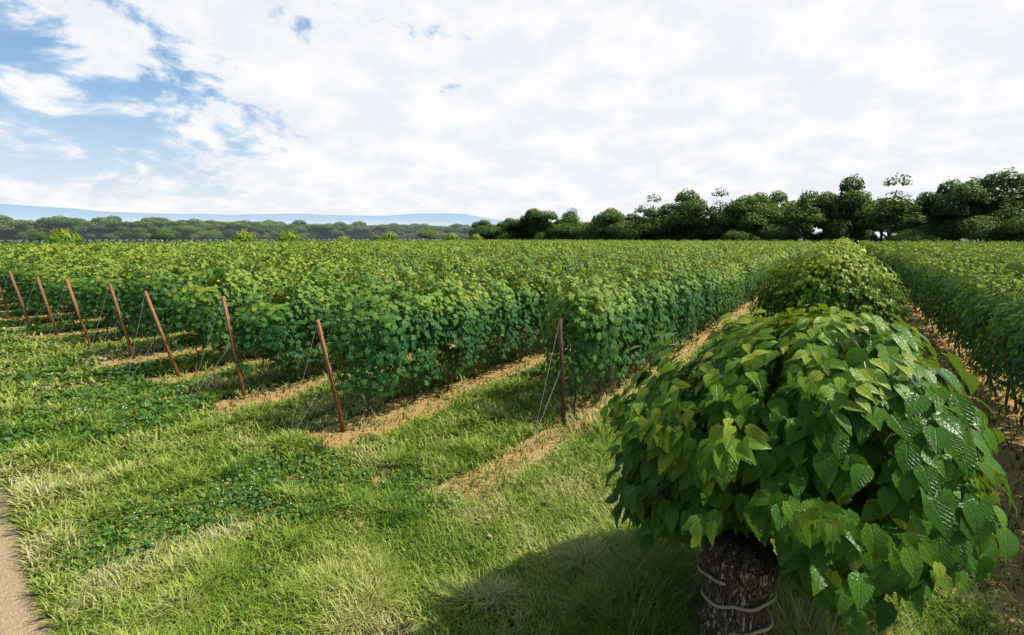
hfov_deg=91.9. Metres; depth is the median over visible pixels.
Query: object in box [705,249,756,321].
vine
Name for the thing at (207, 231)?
tree
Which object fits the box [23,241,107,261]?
vine
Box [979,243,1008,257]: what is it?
vine
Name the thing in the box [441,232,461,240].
mulberry
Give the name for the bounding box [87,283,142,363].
row end post
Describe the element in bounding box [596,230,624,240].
tree
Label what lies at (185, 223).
tree
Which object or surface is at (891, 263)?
vine
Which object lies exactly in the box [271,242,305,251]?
vine
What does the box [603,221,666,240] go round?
bush
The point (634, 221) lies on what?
tree
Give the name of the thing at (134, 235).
tree
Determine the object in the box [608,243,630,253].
vine
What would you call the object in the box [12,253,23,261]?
vine
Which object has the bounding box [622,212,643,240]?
tree
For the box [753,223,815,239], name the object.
bush
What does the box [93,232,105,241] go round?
tree
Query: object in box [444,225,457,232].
tree
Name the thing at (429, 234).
tree
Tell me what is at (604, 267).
vine
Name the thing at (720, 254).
vine
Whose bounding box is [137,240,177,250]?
vine
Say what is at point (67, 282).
row end post
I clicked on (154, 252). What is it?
vine
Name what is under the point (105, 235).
tree
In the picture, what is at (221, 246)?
vine
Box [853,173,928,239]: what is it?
tree
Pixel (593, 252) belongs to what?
vine
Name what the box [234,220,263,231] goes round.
tree
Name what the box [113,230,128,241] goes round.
tree
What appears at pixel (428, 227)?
tree
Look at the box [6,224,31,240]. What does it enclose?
tree
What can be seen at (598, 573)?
grass
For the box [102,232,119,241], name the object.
tree
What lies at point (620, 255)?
vine
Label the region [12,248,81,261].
vine
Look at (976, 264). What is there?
vine
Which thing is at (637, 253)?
vine
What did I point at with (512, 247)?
vine
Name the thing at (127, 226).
tree
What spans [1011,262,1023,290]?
vine
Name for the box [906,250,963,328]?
vine
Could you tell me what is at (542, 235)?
tree
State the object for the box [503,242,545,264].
vine
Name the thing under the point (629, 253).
vine
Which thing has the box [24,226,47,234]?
tree
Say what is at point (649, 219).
tree
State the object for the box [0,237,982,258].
ground
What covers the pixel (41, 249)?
vine
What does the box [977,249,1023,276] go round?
vine
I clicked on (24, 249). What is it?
vine
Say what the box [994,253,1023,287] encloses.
vine
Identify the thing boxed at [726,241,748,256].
vine
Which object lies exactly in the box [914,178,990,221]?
tree
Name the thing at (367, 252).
vine
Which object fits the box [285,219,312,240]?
tree
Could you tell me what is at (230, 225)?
tree
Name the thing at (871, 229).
tree
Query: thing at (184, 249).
vine
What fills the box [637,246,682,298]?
vine
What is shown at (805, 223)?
tree
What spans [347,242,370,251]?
vine
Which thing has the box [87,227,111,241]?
tree
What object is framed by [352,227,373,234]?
tree
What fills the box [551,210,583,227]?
tree
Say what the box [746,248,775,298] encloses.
vine
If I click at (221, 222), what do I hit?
tree
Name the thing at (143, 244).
vine
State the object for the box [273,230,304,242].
bush
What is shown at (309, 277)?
vine
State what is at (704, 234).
bush
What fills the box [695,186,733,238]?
tree
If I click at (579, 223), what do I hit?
tree
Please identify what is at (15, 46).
sky
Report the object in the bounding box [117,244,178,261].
vine
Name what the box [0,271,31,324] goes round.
row end post
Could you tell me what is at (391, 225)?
tree
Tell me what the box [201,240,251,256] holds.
vine
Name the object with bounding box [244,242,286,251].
vine
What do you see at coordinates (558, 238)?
tree
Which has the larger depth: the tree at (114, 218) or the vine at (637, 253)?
the tree at (114, 218)
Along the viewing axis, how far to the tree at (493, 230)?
162.22 m
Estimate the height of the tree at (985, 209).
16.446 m
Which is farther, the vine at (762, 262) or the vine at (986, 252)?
the vine at (986, 252)
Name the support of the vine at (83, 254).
on the ground at (16, 616)
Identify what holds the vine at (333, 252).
on the ground at (16, 616)
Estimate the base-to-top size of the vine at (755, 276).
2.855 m
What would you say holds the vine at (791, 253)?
on the ground at (16, 616)
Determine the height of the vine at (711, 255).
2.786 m
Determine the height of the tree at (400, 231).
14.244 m
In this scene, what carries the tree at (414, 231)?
on the ground at (126, 241)
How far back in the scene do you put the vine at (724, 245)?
47.30 m
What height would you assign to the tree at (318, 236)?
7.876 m
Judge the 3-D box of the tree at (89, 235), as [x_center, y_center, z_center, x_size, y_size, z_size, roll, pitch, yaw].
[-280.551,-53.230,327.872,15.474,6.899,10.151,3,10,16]
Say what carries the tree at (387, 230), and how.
on the ground at (126, 241)
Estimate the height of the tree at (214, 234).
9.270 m
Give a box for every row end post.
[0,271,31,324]
[0,285,10,318]
[16,276,72,334]
[46,279,101,345]
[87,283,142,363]
[127,291,194,382]
[184,296,267,406]
[288,319,359,440]
[531,317,565,443]
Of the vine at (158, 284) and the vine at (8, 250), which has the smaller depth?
the vine at (158, 284)
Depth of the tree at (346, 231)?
448.07 m
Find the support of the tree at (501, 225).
on the ground at (126, 241)
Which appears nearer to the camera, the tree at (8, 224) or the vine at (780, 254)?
the vine at (780, 254)
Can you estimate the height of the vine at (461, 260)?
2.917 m
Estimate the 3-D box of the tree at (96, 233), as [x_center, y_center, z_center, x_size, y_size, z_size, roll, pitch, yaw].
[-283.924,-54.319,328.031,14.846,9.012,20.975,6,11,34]
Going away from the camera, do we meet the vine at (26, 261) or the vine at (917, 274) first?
the vine at (917, 274)
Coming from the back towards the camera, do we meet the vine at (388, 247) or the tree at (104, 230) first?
the tree at (104, 230)
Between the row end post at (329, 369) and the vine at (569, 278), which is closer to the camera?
the row end post at (329, 369)
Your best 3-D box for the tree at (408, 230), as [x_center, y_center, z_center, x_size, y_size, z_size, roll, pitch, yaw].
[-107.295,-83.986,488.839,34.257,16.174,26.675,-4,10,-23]
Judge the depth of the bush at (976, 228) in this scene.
97.12 m
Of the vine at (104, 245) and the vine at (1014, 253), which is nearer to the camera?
the vine at (1014, 253)
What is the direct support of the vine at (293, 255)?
on the ground at (16, 616)
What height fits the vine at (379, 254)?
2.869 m
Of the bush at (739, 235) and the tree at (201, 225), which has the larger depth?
the tree at (201, 225)
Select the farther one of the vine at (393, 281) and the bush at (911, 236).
the bush at (911, 236)
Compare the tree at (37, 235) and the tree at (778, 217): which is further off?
the tree at (37, 235)
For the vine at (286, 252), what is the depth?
28.36 m
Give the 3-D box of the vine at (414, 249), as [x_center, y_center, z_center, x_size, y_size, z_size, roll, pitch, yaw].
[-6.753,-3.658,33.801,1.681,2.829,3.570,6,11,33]
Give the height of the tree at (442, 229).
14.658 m
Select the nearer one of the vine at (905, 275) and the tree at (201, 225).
the vine at (905, 275)
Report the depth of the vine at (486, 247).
45.24 m
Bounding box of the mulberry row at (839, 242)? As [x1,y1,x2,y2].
[816,239,865,254]
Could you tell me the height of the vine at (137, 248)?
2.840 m
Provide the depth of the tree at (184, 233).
356.48 m
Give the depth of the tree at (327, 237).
435.60 m
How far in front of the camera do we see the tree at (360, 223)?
482.95 m
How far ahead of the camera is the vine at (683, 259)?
23.53 m
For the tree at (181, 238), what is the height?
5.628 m
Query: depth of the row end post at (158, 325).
11.15 m
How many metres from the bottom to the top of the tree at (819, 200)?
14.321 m
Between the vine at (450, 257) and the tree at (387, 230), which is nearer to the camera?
the vine at (450, 257)
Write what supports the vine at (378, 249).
on the ground at (16, 616)
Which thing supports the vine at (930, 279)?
on the ground at (16, 616)
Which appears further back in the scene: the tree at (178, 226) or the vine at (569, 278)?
the tree at (178, 226)
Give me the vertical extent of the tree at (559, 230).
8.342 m
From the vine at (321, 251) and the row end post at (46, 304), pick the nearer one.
the row end post at (46, 304)
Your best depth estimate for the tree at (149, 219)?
348.88 m
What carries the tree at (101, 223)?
on the ground at (126, 241)
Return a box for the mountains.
[0,204,503,226]
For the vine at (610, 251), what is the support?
on the ground at (16, 616)
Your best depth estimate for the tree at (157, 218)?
371.36 m
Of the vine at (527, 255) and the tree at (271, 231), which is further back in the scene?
the tree at (271, 231)
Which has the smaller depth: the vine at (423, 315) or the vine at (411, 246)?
the vine at (423, 315)
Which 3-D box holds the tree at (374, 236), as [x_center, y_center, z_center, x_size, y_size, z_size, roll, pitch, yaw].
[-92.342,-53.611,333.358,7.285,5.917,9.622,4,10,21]
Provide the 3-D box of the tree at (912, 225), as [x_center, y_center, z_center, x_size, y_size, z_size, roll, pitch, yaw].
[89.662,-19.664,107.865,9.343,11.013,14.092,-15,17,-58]
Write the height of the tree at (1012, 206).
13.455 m
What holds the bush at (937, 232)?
on the ground at (126, 241)
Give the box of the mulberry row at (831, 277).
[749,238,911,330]
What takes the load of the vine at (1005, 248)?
on the ground at (16, 616)
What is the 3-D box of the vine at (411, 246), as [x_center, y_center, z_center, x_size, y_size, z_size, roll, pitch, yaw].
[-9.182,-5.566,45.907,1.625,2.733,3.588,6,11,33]
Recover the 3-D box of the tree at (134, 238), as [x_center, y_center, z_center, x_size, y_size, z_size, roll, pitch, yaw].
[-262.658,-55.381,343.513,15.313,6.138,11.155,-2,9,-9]
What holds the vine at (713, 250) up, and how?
on the ground at (16, 616)
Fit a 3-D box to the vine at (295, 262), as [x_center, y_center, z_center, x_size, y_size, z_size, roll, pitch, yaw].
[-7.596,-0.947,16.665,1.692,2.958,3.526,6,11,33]
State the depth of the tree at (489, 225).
166.75 m
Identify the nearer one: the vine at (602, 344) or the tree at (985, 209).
the vine at (602, 344)
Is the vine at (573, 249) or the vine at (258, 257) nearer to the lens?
the vine at (258, 257)
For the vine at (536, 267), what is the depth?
17.98 m
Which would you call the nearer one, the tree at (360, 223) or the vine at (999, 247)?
the vine at (999, 247)
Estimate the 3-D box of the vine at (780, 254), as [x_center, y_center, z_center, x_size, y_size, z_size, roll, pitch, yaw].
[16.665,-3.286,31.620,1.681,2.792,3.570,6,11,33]
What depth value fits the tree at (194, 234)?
361.31 m
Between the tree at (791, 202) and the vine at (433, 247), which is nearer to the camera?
the vine at (433, 247)
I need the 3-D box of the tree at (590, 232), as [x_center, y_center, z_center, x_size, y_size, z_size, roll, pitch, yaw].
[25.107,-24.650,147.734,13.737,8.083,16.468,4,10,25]
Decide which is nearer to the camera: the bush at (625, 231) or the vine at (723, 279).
the vine at (723, 279)
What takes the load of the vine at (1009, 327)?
on the ground at (16, 616)
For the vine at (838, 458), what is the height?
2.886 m
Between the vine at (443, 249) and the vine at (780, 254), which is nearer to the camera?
the vine at (780, 254)
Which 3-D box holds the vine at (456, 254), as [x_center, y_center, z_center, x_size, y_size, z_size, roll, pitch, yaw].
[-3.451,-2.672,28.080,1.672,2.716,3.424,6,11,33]
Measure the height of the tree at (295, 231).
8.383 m
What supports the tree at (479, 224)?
on the ground at (126, 241)
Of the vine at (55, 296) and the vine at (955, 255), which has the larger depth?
the vine at (955, 255)
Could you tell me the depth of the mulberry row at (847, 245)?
25.41 m
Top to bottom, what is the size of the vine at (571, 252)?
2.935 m
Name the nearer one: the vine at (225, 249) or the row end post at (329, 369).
the row end post at (329, 369)
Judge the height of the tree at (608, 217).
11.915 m
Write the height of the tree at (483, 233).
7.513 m
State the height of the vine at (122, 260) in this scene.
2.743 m
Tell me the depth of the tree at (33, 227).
319.22 m
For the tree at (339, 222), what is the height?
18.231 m
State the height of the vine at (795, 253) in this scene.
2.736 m
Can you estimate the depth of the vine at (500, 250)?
32.23 m
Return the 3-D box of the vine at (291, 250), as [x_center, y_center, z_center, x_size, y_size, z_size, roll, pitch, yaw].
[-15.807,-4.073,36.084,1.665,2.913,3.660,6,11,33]
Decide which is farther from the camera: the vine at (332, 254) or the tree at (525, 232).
the tree at (525, 232)
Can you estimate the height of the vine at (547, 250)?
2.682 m
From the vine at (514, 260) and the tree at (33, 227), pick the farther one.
the tree at (33, 227)
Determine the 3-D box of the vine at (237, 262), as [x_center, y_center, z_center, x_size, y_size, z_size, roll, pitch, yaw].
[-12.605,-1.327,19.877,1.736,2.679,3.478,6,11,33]
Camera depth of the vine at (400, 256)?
25.50 m
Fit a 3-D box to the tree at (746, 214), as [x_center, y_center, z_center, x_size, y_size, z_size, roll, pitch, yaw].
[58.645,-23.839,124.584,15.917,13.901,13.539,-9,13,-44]
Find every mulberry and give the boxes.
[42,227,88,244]
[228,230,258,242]
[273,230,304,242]
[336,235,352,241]
[380,232,400,240]
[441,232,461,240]
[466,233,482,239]
[495,232,510,239]
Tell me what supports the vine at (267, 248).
on the ground at (16, 616)
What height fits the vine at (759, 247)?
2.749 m
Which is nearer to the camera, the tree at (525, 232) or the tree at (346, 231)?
the tree at (525, 232)
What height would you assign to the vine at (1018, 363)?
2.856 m
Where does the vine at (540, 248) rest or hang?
on the ground at (16, 616)
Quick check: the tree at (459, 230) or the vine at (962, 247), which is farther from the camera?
the tree at (459, 230)
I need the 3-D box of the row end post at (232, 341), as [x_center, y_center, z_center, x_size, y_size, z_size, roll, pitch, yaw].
[-5.541,0.677,9.677,0.199,2.206,1.592,4,7,39]
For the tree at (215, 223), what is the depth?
384.17 m
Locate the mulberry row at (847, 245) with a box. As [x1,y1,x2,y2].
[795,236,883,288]
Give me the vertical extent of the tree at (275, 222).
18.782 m
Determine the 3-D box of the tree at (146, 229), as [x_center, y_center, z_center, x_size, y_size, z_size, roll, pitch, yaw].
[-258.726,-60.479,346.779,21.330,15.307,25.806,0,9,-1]
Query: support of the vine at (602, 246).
on the ground at (16, 616)
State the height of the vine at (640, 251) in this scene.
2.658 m
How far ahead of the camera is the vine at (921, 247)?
43.52 m
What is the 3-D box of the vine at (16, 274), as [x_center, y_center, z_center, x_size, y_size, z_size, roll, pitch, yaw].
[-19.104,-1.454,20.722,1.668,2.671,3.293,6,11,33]
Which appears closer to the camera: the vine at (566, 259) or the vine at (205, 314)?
the vine at (205, 314)
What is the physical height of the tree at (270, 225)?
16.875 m
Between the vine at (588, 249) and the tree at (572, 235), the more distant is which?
the tree at (572, 235)
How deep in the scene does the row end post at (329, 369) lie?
7.94 m
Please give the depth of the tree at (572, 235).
144.32 m
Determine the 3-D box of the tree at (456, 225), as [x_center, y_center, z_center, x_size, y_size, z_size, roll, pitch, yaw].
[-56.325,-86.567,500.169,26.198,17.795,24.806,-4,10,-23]
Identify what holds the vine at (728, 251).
on the ground at (16, 616)
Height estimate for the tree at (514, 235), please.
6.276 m
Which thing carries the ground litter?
on the ground at (16, 616)
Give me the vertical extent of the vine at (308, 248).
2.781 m
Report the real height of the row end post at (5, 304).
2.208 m
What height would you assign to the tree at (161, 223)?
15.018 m
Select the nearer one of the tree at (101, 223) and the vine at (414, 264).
the vine at (414, 264)
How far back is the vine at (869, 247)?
55.09 m
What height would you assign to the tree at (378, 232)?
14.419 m
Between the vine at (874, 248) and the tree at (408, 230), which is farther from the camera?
the tree at (408, 230)
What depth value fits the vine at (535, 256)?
24.97 m
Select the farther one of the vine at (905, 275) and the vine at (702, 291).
the vine at (905, 275)
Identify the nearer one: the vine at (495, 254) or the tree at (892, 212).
the vine at (495, 254)
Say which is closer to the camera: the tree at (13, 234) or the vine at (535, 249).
the vine at (535, 249)
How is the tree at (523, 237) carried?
on the ground at (126, 241)
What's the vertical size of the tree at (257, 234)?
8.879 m
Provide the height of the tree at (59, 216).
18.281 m
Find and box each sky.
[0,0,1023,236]
[0,4,307,101]
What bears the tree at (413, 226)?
on the ground at (126, 241)
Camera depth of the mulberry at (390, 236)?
119.76 m
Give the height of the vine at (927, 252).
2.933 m
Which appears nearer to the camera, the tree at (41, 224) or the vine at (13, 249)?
the vine at (13, 249)
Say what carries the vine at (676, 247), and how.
on the ground at (16, 616)
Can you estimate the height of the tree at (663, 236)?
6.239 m
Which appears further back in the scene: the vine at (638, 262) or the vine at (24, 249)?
the vine at (24, 249)
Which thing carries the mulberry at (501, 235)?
on the ground at (126, 241)
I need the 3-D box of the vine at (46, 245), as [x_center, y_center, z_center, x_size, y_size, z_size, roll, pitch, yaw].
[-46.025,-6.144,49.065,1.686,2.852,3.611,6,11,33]
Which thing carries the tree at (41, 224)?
on the ground at (126, 241)
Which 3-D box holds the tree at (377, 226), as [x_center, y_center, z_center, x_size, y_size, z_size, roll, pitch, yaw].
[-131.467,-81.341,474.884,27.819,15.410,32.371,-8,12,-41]
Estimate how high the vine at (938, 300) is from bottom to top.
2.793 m
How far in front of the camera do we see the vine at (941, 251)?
33.86 m
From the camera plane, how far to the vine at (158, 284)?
13.20 m
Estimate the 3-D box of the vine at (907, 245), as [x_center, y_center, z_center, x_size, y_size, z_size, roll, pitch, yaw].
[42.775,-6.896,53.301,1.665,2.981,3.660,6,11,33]
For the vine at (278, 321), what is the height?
2.607 m
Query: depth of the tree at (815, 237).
117.45 m
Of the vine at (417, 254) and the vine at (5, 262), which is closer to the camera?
the vine at (5, 262)
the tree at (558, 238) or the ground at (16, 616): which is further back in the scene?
the tree at (558, 238)
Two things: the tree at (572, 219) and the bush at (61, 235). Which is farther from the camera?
the tree at (572, 219)
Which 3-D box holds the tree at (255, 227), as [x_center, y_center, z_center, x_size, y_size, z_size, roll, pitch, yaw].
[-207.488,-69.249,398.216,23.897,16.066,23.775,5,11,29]
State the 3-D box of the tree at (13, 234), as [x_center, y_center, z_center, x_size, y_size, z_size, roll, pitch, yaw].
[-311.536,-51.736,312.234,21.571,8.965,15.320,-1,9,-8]
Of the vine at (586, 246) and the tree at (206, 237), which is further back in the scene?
the tree at (206, 237)
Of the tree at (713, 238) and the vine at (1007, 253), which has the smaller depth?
the vine at (1007, 253)
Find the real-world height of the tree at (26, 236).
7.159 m
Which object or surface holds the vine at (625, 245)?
on the ground at (16, 616)
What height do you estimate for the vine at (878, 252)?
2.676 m
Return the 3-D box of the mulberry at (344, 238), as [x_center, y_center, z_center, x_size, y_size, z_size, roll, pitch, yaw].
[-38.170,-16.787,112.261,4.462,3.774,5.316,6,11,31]
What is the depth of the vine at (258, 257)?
21.41 m
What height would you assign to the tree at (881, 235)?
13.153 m
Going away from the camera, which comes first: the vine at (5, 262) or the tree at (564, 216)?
the vine at (5, 262)
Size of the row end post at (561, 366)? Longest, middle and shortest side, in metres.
2.012 x 1.592 x 0.199 m
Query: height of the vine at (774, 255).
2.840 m
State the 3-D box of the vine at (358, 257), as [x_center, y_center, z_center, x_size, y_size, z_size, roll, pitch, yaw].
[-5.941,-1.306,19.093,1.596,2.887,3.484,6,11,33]
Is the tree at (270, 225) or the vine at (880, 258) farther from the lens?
the tree at (270, 225)
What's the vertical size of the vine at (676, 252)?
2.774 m
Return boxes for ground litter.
[10,315,1021,625]
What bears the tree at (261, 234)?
on the ground at (126, 241)
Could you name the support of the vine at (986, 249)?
on the ground at (16, 616)
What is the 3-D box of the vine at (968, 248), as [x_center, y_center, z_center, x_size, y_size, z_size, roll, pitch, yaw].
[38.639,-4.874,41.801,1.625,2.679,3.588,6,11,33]
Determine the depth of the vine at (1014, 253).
29.91 m
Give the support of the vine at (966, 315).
on the ground at (16, 616)
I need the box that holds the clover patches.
[0,300,856,575]
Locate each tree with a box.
[0,214,32,242]
[1,229,36,240]
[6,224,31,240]
[16,235,33,241]
[17,219,49,241]
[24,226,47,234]
[28,231,49,242]
[34,222,62,230]
[37,217,97,234]
[42,215,66,231]
[71,230,103,237]
[76,217,124,241]
[79,233,95,241]
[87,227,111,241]
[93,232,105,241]
[101,233,123,241]
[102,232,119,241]
[106,215,121,241]
[109,221,146,241]
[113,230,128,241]
[117,230,146,241]
[122,220,159,241]
[124,236,144,241]
[138,217,158,241]
[144,221,178,241]
[150,216,163,241]
[150,221,200,240]
[150,229,176,242]
[175,220,194,240]
[175,231,186,241]
[177,237,192,241]
[184,231,204,241]
[186,218,215,241]
[198,227,221,240]
[198,230,222,240]
[198,234,213,241]
[203,220,224,240]
[211,222,250,239]
[216,221,229,240]
[221,226,250,233]
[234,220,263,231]
[242,221,267,231]
[248,231,260,238]
[256,221,275,227]
[256,231,267,240]
[260,232,271,239]
[263,219,284,239]
[263,227,285,236]
[282,229,298,237]
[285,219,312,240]
[287,224,320,235]
[310,224,341,240]
[311,232,323,238]
[321,234,330,239]
[331,224,350,231]
[333,221,354,230]
[334,227,354,234]
[348,221,370,240]
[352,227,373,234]
[369,225,389,231]
[369,226,388,239]
[369,233,380,239]
[375,226,393,239]
[387,223,400,227]
[390,226,407,234]
[398,224,412,233]
[404,223,424,233]
[407,224,419,239]
[413,224,424,239]
[416,226,439,233]
[418,229,438,238]
[432,226,445,240]
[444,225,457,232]
[445,223,465,230]
[451,227,468,239]
[462,226,474,232]
[469,219,491,235]
[472,226,496,238]
[484,224,497,237]
[485,227,503,238]
[494,230,521,240]
[495,218,520,233]
[506,208,557,237]
[519,221,550,235]
[520,231,530,239]
[532,229,556,239]
[541,233,561,239]
[545,222,576,238]
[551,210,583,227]
[558,208,579,235]
[562,226,595,240]
[572,222,613,238]
[573,221,589,227]
[590,207,627,227]
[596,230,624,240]
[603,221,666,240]
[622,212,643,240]
[628,207,648,241]
[634,194,670,240]
[637,209,661,237]
[645,231,679,241]
[657,188,714,238]
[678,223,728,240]
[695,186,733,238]
[708,235,720,241]
[713,194,776,229]
[713,225,741,237]
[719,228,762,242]
[750,190,802,230]
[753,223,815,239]
[756,200,804,226]
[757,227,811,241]
[785,190,828,240]
[796,191,859,230]
[807,231,835,243]
[812,173,880,237]
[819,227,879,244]
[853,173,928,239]
[855,224,884,232]
[873,197,913,242]
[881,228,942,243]
[884,204,962,233]
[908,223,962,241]
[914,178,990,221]
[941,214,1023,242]
[965,176,997,242]
[966,167,1023,223]
[995,190,1023,226]
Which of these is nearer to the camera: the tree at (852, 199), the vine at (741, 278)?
the vine at (741, 278)
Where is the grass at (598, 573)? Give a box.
[0,267,1023,634]
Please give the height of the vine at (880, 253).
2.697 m
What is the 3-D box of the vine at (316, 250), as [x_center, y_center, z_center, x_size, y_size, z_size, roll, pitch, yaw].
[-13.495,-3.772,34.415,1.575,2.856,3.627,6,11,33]
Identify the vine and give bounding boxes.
[0,247,53,265]
[0,251,63,300]
[0,251,94,317]
[1,248,71,259]
[2,241,59,255]
[4,242,58,252]
[5,242,49,255]
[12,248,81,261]
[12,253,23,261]
[19,251,122,323]
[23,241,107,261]
[28,241,66,248]
[46,255,163,332]
[49,245,94,252]
[51,243,127,263]
[55,245,147,265]
[77,253,203,342]
[87,246,140,254]
[88,241,120,247]
[88,248,179,268]
[90,240,136,252]
[114,251,208,267]
[115,242,157,251]
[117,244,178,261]
[120,250,252,355]
[128,241,159,248]
[130,246,203,261]
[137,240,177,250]
[150,251,244,271]
[163,241,207,254]
[164,251,311,372]
[169,245,238,264]
[180,245,284,313]
[184,244,235,254]
[189,246,270,265]
[200,240,237,247]
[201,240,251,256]
[229,245,336,302]
[230,265,380,393]
[234,250,300,268]
[237,245,292,259]
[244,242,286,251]
[245,239,276,247]
[248,245,291,253]
[259,250,316,261]
[267,241,309,252]
[269,251,349,269]
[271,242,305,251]
[271,255,389,351]
[280,242,336,258]
[287,243,321,251]
[293,243,338,255]
[300,249,354,264]
[310,247,397,283]
[313,247,363,258]
[327,262,484,423]
[334,246,401,267]
[335,257,456,347]
[345,245,402,260]
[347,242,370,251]
[355,241,400,255]
[362,253,452,288]
[369,242,404,250]
[377,249,447,276]
[379,244,439,266]
[388,245,436,260]
[397,243,420,249]
[399,243,428,256]
[425,245,496,276]
[425,247,489,267]
[426,243,446,250]
[426,244,457,253]
[432,247,474,261]
[435,255,518,340]
[436,257,559,379]
[466,246,502,261]
[474,248,516,274]
[475,241,499,250]
[478,248,535,273]
[486,252,555,303]
[487,242,526,257]
[497,242,525,251]
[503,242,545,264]
[510,261,598,354]
[515,251,565,297]
[518,243,551,254]
[530,244,553,253]
[534,245,591,285]
[535,246,559,259]
[535,254,662,418]
[542,245,563,254]
[544,243,588,265]
[546,241,564,252]
[563,244,584,253]
[568,247,620,275]
[569,253,637,291]
[573,240,595,252]
[574,244,602,255]
[577,245,608,262]
[590,302,1019,634]
[595,248,640,271]
[596,242,611,250]
[599,245,628,261]
[605,255,696,372]
[606,251,662,296]
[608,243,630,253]
[613,246,642,256]
[615,241,633,250]
[619,248,654,266]
[632,246,652,255]
[635,246,671,266]
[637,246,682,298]
[641,253,723,351]
[653,244,679,261]
[660,249,695,271]
[664,245,693,259]
[665,242,687,253]
[676,248,712,265]
[682,253,739,335]
[694,245,710,257]
[695,246,721,267]
[704,244,718,255]
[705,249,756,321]
[711,245,729,262]
[714,242,730,250]
[716,245,739,259]
[718,247,760,312]
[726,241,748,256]
[733,245,769,304]
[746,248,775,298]
[753,244,769,253]
[755,244,786,268]
[760,245,787,271]
[773,245,791,260]
[775,244,794,260]
[780,244,797,261]
[866,241,879,254]
[870,242,885,256]
[872,244,889,256]
[875,245,896,268]
[876,244,893,264]
[877,247,905,265]
[880,248,898,275]
[882,248,909,279]
[885,247,918,287]
[887,246,929,300]
[894,246,941,306]
[899,252,945,317]
[900,240,915,250]
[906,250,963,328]
[915,242,930,254]
[916,250,987,344]
[923,241,944,254]
[928,254,1020,365]
[933,244,961,259]
[940,245,973,260]
[943,246,986,263]
[944,261,1023,396]
[953,243,975,251]
[955,245,997,267]
[958,244,983,254]
[965,251,1009,274]
[965,264,1023,427]
[973,241,1001,253]
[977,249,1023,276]
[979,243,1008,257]
[988,243,1009,250]
[989,244,1022,258]
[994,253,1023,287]
[997,242,1016,254]
[1004,247,1023,258]
[1006,245,1022,253]
[1010,325,1023,412]
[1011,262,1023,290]
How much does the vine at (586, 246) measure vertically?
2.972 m
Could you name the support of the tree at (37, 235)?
on the ground at (126, 241)
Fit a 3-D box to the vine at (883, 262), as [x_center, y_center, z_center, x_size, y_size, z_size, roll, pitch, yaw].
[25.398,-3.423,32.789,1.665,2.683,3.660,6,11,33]
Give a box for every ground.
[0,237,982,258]
[0,270,1023,634]
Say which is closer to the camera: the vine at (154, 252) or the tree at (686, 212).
the vine at (154, 252)
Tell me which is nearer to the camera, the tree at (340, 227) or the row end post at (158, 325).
the row end post at (158, 325)
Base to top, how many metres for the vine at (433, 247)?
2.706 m
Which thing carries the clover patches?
on the ground at (16, 616)
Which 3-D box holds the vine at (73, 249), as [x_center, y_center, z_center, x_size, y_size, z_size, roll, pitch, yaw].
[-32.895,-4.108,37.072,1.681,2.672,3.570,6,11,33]
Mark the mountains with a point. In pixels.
(22, 212)
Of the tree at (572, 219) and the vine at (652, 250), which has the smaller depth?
the vine at (652, 250)
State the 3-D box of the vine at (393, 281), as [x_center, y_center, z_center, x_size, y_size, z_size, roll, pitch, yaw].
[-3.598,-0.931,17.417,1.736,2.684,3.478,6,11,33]
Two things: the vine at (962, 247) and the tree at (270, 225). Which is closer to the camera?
the vine at (962, 247)
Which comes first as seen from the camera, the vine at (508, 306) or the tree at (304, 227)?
the vine at (508, 306)
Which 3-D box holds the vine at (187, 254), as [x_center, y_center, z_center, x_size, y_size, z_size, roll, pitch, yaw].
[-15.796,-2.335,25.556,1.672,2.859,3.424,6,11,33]
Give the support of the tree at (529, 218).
on the ground at (126, 241)
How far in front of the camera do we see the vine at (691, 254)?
25.68 m
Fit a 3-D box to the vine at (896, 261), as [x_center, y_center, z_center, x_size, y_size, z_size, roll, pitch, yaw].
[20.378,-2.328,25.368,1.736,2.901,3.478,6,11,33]
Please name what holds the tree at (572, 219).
on the ground at (126, 241)
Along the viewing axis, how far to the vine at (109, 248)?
38.95 m
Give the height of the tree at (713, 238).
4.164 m
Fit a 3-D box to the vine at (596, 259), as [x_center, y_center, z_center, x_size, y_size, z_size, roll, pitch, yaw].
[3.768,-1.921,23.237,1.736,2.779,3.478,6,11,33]
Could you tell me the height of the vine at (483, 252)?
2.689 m
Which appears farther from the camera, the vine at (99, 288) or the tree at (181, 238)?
the tree at (181, 238)
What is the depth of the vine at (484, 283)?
15.75 m
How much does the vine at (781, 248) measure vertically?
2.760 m
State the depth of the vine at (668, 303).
11.63 m
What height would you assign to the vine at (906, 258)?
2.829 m
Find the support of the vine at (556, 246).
on the ground at (16, 616)
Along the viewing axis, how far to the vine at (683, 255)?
34.89 m
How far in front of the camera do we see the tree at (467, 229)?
484.70 m
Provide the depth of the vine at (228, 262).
18.18 m
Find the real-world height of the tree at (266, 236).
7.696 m
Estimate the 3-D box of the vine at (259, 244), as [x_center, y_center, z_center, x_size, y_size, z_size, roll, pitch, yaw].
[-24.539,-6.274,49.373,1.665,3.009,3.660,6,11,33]
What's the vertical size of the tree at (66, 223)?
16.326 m
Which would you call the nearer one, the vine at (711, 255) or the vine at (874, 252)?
the vine at (711, 255)
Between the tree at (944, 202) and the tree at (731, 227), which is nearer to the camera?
the tree at (944, 202)
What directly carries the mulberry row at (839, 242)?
on the ground at (16, 616)
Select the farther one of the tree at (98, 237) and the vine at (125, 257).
the tree at (98, 237)

